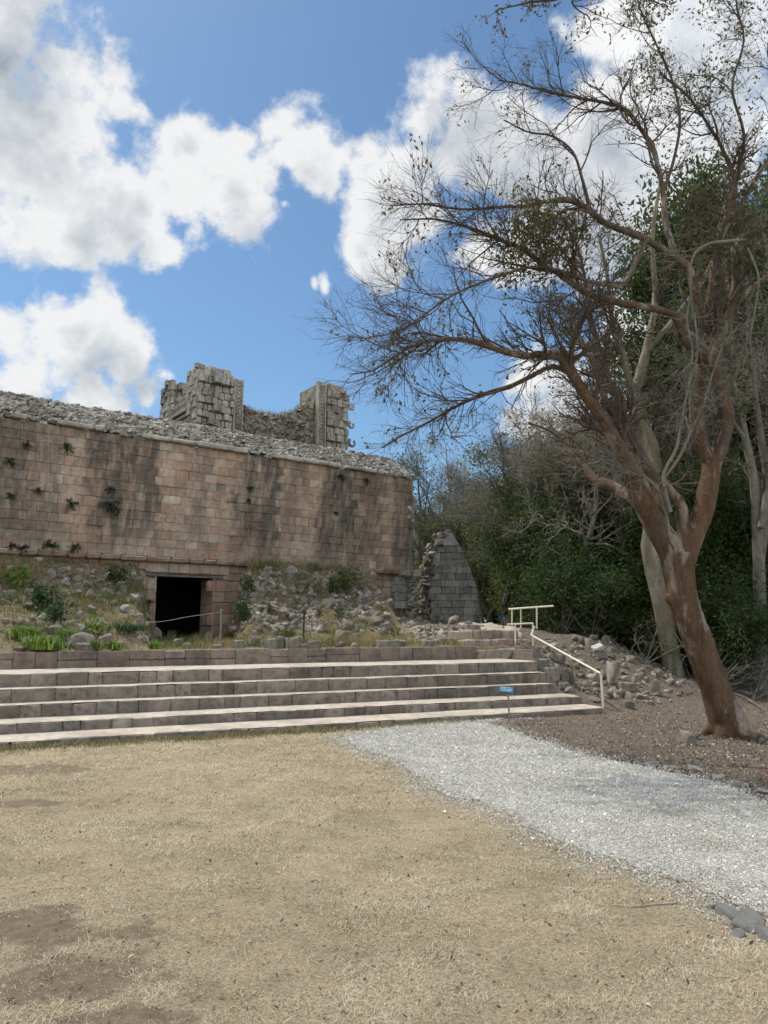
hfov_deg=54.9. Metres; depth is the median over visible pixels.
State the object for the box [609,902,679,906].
fallen twig
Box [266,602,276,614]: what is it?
shrub
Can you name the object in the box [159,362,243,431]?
ruined stone wall
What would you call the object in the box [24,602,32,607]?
loose stone
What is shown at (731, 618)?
forest bush
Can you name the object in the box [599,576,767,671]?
forest bush
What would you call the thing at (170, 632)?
loose stone
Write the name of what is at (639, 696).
loose stone
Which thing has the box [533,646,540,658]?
stone block
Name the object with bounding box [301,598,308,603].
loose stone
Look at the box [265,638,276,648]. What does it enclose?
stone block
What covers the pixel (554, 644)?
loose stone
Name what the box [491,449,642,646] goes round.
forest bush
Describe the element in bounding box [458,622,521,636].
path
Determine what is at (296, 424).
rubble wall
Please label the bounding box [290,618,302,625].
loose stone
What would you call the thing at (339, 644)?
loose stone
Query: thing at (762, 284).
forest tree
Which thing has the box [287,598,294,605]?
loose stone
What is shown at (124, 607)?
loose stone
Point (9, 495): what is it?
wall fern
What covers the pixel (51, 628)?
loose stone
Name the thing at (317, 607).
loose stone
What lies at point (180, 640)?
loose stone
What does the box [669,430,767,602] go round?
forest bush
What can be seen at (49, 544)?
wall fern
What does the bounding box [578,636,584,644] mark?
loose stone
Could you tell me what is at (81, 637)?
loose stone
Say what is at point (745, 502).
forest bush
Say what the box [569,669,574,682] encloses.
loose stone
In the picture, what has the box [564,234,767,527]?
bare liana
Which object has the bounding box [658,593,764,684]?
forest bush
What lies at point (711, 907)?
loose stone
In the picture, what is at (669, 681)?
loose stone
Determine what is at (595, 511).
forest tree
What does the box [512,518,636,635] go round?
forest bush
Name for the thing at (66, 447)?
wall fern
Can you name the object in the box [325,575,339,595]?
shrub
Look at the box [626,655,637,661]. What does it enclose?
weathered stump stone
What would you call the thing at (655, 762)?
loose stone
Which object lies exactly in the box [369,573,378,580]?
loose stone
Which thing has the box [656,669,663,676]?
loose stone
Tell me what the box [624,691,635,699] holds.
loose stone
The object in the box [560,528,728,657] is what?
forest bush
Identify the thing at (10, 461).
wall fern
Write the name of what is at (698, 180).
forest tree
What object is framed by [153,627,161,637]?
loose stone
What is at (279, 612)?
loose stone
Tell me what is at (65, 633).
strap leaf plant
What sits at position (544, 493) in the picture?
forest tree
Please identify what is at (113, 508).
wall fern
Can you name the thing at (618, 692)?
loose stone
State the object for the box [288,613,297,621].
loose stone
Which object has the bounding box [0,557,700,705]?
fine rubble
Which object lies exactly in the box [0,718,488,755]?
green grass
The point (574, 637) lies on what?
loose stone
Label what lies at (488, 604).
forest bush
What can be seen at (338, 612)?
leafy plant
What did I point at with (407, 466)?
forest tree
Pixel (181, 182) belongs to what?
sky
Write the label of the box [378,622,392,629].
stone block
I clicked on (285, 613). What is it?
loose stone
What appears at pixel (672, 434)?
forest tree
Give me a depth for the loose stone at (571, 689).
14.85 m
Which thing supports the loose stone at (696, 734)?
on the ground at (28, 927)
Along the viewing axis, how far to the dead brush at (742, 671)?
16.16 m
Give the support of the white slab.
on the stone block at (602, 654)
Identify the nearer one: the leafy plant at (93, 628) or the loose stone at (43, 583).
the leafy plant at (93, 628)
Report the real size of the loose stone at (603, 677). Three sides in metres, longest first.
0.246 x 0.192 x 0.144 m
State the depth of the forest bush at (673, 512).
20.87 m
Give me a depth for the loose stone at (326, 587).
21.75 m
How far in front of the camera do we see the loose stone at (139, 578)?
19.31 m
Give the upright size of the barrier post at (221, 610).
0.844 m
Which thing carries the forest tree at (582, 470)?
on the ground at (28, 927)
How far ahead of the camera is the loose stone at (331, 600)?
21.19 m
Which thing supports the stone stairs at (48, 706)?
on the ground at (28, 927)
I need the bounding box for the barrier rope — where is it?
[44,612,219,623]
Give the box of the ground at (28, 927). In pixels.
[0,555,767,1023]
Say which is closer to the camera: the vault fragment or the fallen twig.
the fallen twig
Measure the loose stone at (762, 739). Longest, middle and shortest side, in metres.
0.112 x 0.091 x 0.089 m
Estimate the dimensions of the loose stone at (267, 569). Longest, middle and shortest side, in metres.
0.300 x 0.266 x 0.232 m
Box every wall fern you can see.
[3,457,15,467]
[5,492,14,499]
[5,542,16,550]
[16,544,28,552]
[21,441,33,449]
[32,487,43,494]
[42,539,60,553]
[59,442,74,455]
[66,498,78,510]
[66,542,80,552]
[98,500,121,516]
[104,485,115,493]
[336,473,344,481]
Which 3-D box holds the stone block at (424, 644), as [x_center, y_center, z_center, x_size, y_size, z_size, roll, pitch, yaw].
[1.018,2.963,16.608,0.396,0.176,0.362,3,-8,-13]
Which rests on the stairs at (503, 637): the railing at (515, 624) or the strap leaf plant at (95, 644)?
the railing at (515, 624)
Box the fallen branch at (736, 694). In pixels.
[734,693,763,709]
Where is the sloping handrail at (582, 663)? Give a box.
[531,626,603,706]
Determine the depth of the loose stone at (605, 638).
18.25 m
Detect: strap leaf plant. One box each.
[4,625,45,637]
[12,634,70,649]
[53,628,78,637]
[89,639,103,648]
[98,622,146,630]
[106,640,122,649]
[148,641,163,648]
[216,629,235,639]
[279,626,299,635]
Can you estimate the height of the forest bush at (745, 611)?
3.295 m
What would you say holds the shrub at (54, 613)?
on the ground at (28, 927)
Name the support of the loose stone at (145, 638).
on the ground at (28, 927)
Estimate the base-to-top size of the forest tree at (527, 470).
8.876 m
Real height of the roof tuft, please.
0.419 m
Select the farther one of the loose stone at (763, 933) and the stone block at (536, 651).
the stone block at (536, 651)
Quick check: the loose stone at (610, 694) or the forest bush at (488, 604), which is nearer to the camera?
the loose stone at (610, 694)
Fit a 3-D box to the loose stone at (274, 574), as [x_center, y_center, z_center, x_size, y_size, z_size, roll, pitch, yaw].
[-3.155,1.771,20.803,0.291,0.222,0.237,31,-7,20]
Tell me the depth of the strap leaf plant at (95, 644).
13.30 m
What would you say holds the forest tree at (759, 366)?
on the ground at (28, 927)
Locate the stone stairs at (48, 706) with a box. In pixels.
[0,658,602,747]
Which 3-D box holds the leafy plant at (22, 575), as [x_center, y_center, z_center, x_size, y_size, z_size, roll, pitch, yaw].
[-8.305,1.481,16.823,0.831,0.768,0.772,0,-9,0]
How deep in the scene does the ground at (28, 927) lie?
4.45 m
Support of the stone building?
on the ground at (28, 927)
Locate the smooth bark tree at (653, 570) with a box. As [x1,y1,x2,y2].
[512,121,767,676]
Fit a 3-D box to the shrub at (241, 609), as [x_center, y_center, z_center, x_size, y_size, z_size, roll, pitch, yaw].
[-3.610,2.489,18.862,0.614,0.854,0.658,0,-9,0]
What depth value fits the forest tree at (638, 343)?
24.22 m
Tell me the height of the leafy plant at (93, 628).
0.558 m
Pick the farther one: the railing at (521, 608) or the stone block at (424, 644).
the railing at (521, 608)
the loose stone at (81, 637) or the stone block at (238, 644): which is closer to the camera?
the loose stone at (81, 637)
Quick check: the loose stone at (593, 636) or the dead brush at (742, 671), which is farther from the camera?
the loose stone at (593, 636)
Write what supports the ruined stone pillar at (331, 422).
on the stone building
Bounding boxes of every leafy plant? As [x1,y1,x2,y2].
[0,562,37,588]
[83,615,106,635]
[332,608,347,619]
[388,627,400,637]
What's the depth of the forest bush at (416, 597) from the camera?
34.30 m
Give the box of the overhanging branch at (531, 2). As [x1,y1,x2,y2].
[475,0,680,41]
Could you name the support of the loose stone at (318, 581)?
on the ground at (28, 927)
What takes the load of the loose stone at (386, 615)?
on the ground at (28, 927)
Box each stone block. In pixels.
[75,643,95,650]
[212,644,220,648]
[233,640,244,649]
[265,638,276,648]
[276,636,286,648]
[285,638,299,648]
[300,644,307,648]
[307,640,319,648]
[375,640,399,647]
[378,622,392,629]
[380,630,387,638]
[395,639,407,646]
[419,640,438,646]
[440,637,449,644]
[462,624,480,629]
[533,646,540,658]
[537,658,547,671]
[543,667,559,683]
[558,682,569,688]
[559,668,568,682]
[589,650,605,658]
[609,681,637,690]
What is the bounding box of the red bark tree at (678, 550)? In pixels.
[294,0,767,741]
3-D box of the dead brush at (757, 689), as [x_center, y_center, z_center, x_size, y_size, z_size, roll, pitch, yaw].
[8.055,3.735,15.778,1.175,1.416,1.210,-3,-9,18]
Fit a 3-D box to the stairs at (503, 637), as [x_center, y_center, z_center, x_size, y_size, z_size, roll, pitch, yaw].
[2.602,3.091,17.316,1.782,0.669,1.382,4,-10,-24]
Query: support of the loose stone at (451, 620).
on the ground at (28, 927)
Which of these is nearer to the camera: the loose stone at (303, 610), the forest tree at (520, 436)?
the loose stone at (303, 610)
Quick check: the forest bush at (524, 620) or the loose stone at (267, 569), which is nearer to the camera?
the loose stone at (267, 569)
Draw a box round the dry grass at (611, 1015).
[0,724,767,1023]
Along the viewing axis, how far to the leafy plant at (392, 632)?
19.40 m
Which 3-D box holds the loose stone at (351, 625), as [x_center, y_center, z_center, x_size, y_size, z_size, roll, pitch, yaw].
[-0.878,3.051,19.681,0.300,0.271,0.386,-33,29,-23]
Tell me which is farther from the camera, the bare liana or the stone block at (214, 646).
the stone block at (214, 646)
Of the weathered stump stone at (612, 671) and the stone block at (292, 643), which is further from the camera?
the weathered stump stone at (612, 671)
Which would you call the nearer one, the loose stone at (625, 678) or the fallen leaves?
the fallen leaves
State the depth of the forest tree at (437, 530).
33.10 m
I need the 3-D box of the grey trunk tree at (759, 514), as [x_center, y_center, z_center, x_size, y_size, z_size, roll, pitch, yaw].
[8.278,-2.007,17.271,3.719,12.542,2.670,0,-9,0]
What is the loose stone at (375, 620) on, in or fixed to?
on the ground at (28, 927)
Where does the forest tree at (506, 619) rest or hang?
on the ground at (28, 927)
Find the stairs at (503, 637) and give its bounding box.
[448,630,532,658]
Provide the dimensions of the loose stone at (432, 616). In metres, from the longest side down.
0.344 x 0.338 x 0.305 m
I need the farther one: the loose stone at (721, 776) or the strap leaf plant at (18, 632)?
the strap leaf plant at (18, 632)
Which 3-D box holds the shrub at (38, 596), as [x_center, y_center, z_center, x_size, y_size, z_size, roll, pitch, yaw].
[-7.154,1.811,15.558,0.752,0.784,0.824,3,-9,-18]
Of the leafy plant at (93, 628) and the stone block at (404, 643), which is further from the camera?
the stone block at (404, 643)
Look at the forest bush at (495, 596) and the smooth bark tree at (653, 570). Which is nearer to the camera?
the smooth bark tree at (653, 570)
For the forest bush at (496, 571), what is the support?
on the ground at (28, 927)
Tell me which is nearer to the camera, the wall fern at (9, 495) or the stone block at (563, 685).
the stone block at (563, 685)
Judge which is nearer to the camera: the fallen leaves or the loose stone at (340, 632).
the fallen leaves
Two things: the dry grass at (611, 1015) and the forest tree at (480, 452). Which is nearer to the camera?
the dry grass at (611, 1015)
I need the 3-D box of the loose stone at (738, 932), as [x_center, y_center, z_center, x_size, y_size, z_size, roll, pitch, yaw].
[1.851,2.204,3.859,0.093,0.039,0.119,-12,-7,-2]
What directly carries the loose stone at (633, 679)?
on the ground at (28, 927)
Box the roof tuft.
[115,418,158,434]
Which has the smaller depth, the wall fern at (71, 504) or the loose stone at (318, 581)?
the wall fern at (71, 504)
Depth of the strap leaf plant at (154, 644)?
14.15 m
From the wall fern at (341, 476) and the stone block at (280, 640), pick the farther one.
the wall fern at (341, 476)
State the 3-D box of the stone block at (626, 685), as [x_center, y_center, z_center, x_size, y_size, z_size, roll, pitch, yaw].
[5.022,3.659,15.537,0.460,0.191,0.430,4,-8,-22]
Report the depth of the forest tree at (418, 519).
39.86 m
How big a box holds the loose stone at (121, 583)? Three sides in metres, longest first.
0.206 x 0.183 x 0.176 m
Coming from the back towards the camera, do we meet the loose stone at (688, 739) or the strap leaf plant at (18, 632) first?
the strap leaf plant at (18, 632)
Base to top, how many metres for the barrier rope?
0.239 m
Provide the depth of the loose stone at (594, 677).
15.75 m
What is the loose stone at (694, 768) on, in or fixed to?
on the ground at (28, 927)
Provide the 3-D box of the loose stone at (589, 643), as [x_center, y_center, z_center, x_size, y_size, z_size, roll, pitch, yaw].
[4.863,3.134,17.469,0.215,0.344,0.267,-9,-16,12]
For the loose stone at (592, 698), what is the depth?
14.48 m
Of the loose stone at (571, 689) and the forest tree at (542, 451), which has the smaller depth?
the loose stone at (571, 689)
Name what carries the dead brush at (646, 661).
on the ground at (28, 927)
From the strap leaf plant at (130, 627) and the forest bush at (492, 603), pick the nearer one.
the strap leaf plant at (130, 627)
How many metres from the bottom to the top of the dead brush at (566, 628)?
1.308 m
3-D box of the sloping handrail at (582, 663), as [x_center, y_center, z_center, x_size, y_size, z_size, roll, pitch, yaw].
[3.816,3.269,15.792,0.160,1.656,3.142,2,-9,-12]
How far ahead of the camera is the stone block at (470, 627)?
18.28 m
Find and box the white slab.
[590,643,603,650]
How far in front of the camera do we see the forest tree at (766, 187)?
23.90 m
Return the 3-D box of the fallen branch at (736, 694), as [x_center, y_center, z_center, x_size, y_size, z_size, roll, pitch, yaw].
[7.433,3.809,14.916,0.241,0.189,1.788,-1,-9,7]
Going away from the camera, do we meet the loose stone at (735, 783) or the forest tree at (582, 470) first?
the loose stone at (735, 783)
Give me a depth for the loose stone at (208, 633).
19.69 m
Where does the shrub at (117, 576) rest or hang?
on the ground at (28, 927)
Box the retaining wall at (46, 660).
[0,646,476,669]
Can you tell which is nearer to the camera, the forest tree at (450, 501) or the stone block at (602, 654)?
the stone block at (602, 654)
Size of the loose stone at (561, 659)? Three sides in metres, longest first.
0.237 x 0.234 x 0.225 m
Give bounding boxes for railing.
[507,622,533,645]
[508,605,553,628]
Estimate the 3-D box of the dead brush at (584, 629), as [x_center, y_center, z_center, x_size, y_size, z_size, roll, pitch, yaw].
[5.406,2.624,19.328,1.581,1.913,2.324,3,-9,-17]
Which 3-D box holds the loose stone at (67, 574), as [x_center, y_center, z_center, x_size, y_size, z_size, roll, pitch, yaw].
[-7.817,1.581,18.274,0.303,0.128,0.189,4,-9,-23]
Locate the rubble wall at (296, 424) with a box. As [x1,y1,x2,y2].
[243,395,314,443]
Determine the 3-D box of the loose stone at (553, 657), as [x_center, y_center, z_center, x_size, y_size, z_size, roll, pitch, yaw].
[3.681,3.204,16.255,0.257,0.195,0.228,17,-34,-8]
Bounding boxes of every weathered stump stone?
[606,661,618,684]
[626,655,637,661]
[649,678,660,693]
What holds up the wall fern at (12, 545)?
attached to the stone building
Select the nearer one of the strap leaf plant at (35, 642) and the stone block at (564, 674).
the strap leaf plant at (35, 642)
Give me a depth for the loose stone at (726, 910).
4.11 m
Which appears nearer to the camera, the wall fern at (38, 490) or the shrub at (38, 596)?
the shrub at (38, 596)
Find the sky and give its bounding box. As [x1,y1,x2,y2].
[0,0,767,621]
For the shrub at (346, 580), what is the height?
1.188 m
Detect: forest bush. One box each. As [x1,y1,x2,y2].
[407,537,486,617]
[451,522,503,624]
[453,457,583,633]
[476,551,530,625]
[476,563,504,624]
[478,566,540,629]
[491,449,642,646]
[494,575,546,629]
[508,526,655,652]
[511,431,672,649]
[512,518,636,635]
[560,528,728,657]
[569,459,669,657]
[592,465,749,665]
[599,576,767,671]
[606,427,767,668]
[610,439,761,621]
[638,414,711,647]
[656,580,767,685]
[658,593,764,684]
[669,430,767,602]
[681,407,767,496]
[696,557,767,691]
[719,453,767,607]
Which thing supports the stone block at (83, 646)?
on the ground at (28, 927)
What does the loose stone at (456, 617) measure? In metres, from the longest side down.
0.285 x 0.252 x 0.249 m
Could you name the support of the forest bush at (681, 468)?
on the ground at (28, 927)
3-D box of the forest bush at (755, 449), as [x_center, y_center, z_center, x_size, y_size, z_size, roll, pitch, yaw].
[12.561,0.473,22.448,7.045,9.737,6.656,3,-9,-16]
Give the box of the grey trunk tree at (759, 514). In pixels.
[653,176,767,694]
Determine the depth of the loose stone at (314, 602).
20.83 m
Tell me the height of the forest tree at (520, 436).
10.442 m
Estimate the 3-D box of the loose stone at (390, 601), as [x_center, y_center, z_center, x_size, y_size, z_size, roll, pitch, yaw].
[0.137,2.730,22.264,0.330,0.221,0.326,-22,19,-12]
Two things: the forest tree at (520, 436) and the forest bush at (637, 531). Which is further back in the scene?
the forest tree at (520, 436)
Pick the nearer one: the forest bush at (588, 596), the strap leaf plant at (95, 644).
the strap leaf plant at (95, 644)
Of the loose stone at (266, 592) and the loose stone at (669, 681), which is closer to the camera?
the loose stone at (669, 681)
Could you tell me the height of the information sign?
0.644 m
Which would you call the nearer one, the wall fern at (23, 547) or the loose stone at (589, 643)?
the loose stone at (589, 643)
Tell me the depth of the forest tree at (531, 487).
24.67 m
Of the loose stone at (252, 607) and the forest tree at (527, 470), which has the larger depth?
the forest tree at (527, 470)
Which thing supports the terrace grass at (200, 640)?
on the ground at (28, 927)
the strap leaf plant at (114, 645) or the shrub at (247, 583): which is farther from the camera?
the shrub at (247, 583)
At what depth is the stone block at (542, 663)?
15.73 m
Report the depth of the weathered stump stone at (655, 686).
15.36 m
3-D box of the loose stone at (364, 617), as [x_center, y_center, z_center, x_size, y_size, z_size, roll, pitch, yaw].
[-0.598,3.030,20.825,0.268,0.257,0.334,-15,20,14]
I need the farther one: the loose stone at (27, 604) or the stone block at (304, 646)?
the loose stone at (27, 604)
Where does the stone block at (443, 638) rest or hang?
on the ground at (28, 927)
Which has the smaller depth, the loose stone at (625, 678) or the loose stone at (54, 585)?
the loose stone at (625, 678)
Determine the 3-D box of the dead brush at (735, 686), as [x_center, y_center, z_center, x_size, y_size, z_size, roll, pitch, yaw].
[8.274,2.560,17.254,6.268,4.544,4.451,2,-9,-10]
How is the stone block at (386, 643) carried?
on the ground at (28, 927)
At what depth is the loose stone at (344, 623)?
19.71 m
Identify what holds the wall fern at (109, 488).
attached to the stone building
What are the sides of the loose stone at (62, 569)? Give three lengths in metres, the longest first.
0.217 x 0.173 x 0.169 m
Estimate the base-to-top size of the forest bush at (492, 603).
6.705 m
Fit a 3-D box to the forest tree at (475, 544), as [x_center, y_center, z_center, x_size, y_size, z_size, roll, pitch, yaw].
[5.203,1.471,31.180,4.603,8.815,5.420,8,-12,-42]
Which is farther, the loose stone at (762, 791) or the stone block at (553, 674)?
the stone block at (553, 674)
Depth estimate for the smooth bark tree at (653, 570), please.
18.10 m
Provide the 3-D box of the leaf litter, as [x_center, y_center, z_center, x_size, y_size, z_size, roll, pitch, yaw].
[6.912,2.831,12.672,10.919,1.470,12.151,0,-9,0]
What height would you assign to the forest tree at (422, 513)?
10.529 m
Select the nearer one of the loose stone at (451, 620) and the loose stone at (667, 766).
the loose stone at (667, 766)
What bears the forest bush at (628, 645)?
on the ground at (28, 927)
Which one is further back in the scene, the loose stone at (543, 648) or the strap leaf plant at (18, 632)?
the loose stone at (543, 648)
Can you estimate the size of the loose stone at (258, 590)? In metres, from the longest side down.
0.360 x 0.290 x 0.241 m
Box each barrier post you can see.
[219,609,222,644]
[303,614,304,641]
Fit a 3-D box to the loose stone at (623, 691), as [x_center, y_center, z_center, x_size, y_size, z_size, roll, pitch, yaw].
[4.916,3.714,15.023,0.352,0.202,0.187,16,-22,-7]
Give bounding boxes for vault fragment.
[415,530,481,623]
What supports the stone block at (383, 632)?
on the ground at (28, 927)
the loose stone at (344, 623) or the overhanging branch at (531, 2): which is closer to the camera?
the overhanging branch at (531, 2)
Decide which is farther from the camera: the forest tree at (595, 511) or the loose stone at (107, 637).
the forest tree at (595, 511)
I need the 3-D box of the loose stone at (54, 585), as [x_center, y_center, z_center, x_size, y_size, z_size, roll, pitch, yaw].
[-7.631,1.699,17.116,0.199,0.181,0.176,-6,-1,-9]
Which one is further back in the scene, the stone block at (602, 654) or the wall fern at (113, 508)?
the wall fern at (113, 508)
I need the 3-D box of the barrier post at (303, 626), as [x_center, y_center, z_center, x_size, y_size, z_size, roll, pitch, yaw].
[-1.856,2.735,17.131,0.047,0.762,0.047,4,-9,-22]
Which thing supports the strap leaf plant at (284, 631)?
on the ground at (28, 927)
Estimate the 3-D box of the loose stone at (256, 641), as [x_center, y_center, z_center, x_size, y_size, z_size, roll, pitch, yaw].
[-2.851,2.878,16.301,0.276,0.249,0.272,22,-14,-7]
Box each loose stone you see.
[12,646,24,651]
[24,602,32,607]
[37,580,46,585]
[47,625,62,634]
[49,582,57,588]
[58,567,66,572]
[62,573,72,577]
[68,632,95,647]
[86,589,96,598]
[86,605,95,611]
[98,633,113,645]
[116,581,124,586]
[120,604,130,612]
[134,576,142,584]
[142,635,148,642]
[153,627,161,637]
[166,630,176,639]
[174,638,191,645]
[204,632,211,639]
[245,606,255,614]
[248,636,260,645]
[254,586,261,593]
[262,589,271,595]
[263,566,272,571]
[269,571,277,577]
[270,608,281,616]
[281,610,288,617]
[285,566,297,574]
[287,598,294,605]
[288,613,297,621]
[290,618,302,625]
[299,607,306,612]
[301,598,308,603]
[312,600,322,606]
[312,604,321,613]
[315,578,321,585]
[321,584,332,591]
[321,597,335,604]
[335,630,356,640]
[336,641,345,647]
[342,619,349,628]
[346,621,354,630]
[358,615,367,622]
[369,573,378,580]
[370,616,384,625]
[383,611,390,619]
[385,598,394,605]
[429,613,438,620]
[448,617,457,624]
[452,615,460,622]
[541,646,548,651]
[545,653,557,661]
[549,643,560,649]
[557,654,565,663]
[564,686,576,692]
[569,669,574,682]
[571,634,578,641]
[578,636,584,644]
[584,638,594,649]
[587,673,598,681]
[588,696,601,702]
[589,634,600,639]
[592,682,599,687]
[598,673,605,680]
[601,635,610,641]
[604,691,613,697]
[613,690,621,697]
[618,689,628,696]
[621,675,629,680]
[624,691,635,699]
[624,700,634,708]
[630,676,639,682]
[636,692,644,698]
[643,761,659,763]
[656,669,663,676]
[662,765,685,768]
[665,678,674,684]
[680,730,696,745]
[688,764,704,771]
[691,732,699,738]
[705,773,725,779]
[706,903,717,911]
[715,903,737,919]
[727,782,745,786]
[729,928,749,938]
[730,908,767,934]
[755,788,767,794]
[758,926,767,942]
[759,737,766,742]
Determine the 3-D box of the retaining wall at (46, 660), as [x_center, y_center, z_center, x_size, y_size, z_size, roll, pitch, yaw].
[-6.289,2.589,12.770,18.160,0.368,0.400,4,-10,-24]
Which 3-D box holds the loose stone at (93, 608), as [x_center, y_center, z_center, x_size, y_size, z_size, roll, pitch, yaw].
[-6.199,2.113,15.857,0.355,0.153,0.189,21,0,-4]
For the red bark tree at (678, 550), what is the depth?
11.12 m
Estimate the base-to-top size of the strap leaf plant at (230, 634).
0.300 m
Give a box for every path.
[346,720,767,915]
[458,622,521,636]
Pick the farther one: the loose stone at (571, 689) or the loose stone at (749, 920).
the loose stone at (571, 689)
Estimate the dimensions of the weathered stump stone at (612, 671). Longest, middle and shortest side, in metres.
0.572 x 0.301 x 0.245 m
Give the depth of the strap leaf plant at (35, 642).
12.94 m
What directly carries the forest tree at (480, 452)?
on the ground at (28, 927)
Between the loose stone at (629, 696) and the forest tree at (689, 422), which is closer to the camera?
the loose stone at (629, 696)
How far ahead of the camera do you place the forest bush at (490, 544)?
23.47 m
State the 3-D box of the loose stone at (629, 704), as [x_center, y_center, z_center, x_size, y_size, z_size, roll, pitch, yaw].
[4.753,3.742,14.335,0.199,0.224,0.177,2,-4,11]
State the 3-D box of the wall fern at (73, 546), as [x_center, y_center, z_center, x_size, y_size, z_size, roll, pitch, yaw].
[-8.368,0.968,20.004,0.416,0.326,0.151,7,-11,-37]
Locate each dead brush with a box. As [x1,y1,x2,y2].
[538,591,582,633]
[546,584,618,640]
[604,611,683,663]
[641,574,763,689]
[655,618,767,695]
[733,653,767,699]
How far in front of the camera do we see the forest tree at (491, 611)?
32.38 m
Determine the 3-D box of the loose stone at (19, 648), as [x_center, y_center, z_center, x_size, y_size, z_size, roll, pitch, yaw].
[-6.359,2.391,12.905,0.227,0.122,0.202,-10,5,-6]
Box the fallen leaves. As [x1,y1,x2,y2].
[0,728,767,1023]
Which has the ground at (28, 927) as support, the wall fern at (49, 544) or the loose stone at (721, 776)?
the loose stone at (721, 776)
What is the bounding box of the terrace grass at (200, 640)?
[0,548,482,649]
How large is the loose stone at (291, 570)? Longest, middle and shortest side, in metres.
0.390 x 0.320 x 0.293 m
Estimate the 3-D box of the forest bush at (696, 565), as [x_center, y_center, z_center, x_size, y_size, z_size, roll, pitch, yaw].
[8.790,1.394,19.305,4.754,6.662,5.032,7,-11,-39]
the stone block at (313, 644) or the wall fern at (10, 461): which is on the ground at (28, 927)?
the stone block at (313, 644)
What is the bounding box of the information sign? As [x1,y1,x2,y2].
[499,686,513,722]
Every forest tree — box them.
[387,440,474,569]
[394,432,477,608]
[413,481,436,565]
[414,413,487,563]
[414,462,500,601]
[415,476,477,573]
[433,461,523,600]
[442,401,548,627]
[443,431,516,622]
[449,426,532,587]
[474,393,564,629]
[476,386,608,632]
[477,414,619,573]
[480,386,552,615]
[493,370,612,633]
[526,369,660,638]
[531,374,642,644]
[593,188,767,476]
[599,136,767,488]
[616,295,743,498]
[626,266,767,545]
[685,229,767,551]
[721,177,767,447]
[743,154,767,447]
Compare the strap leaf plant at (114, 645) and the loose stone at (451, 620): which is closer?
the strap leaf plant at (114, 645)
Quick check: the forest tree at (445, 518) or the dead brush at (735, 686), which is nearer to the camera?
the dead brush at (735, 686)
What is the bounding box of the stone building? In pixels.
[0,390,421,638]
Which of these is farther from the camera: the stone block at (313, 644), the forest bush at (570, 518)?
the forest bush at (570, 518)
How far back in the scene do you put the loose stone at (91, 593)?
16.48 m
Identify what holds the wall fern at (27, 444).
attached to the stone building
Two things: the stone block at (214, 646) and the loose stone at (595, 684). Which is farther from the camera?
the loose stone at (595, 684)
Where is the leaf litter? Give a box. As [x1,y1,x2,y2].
[490,632,767,800]
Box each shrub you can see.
[22,580,61,611]
[37,599,67,621]
[103,561,131,583]
[232,593,251,625]
[237,575,256,595]
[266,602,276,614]
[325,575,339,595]
[332,560,362,593]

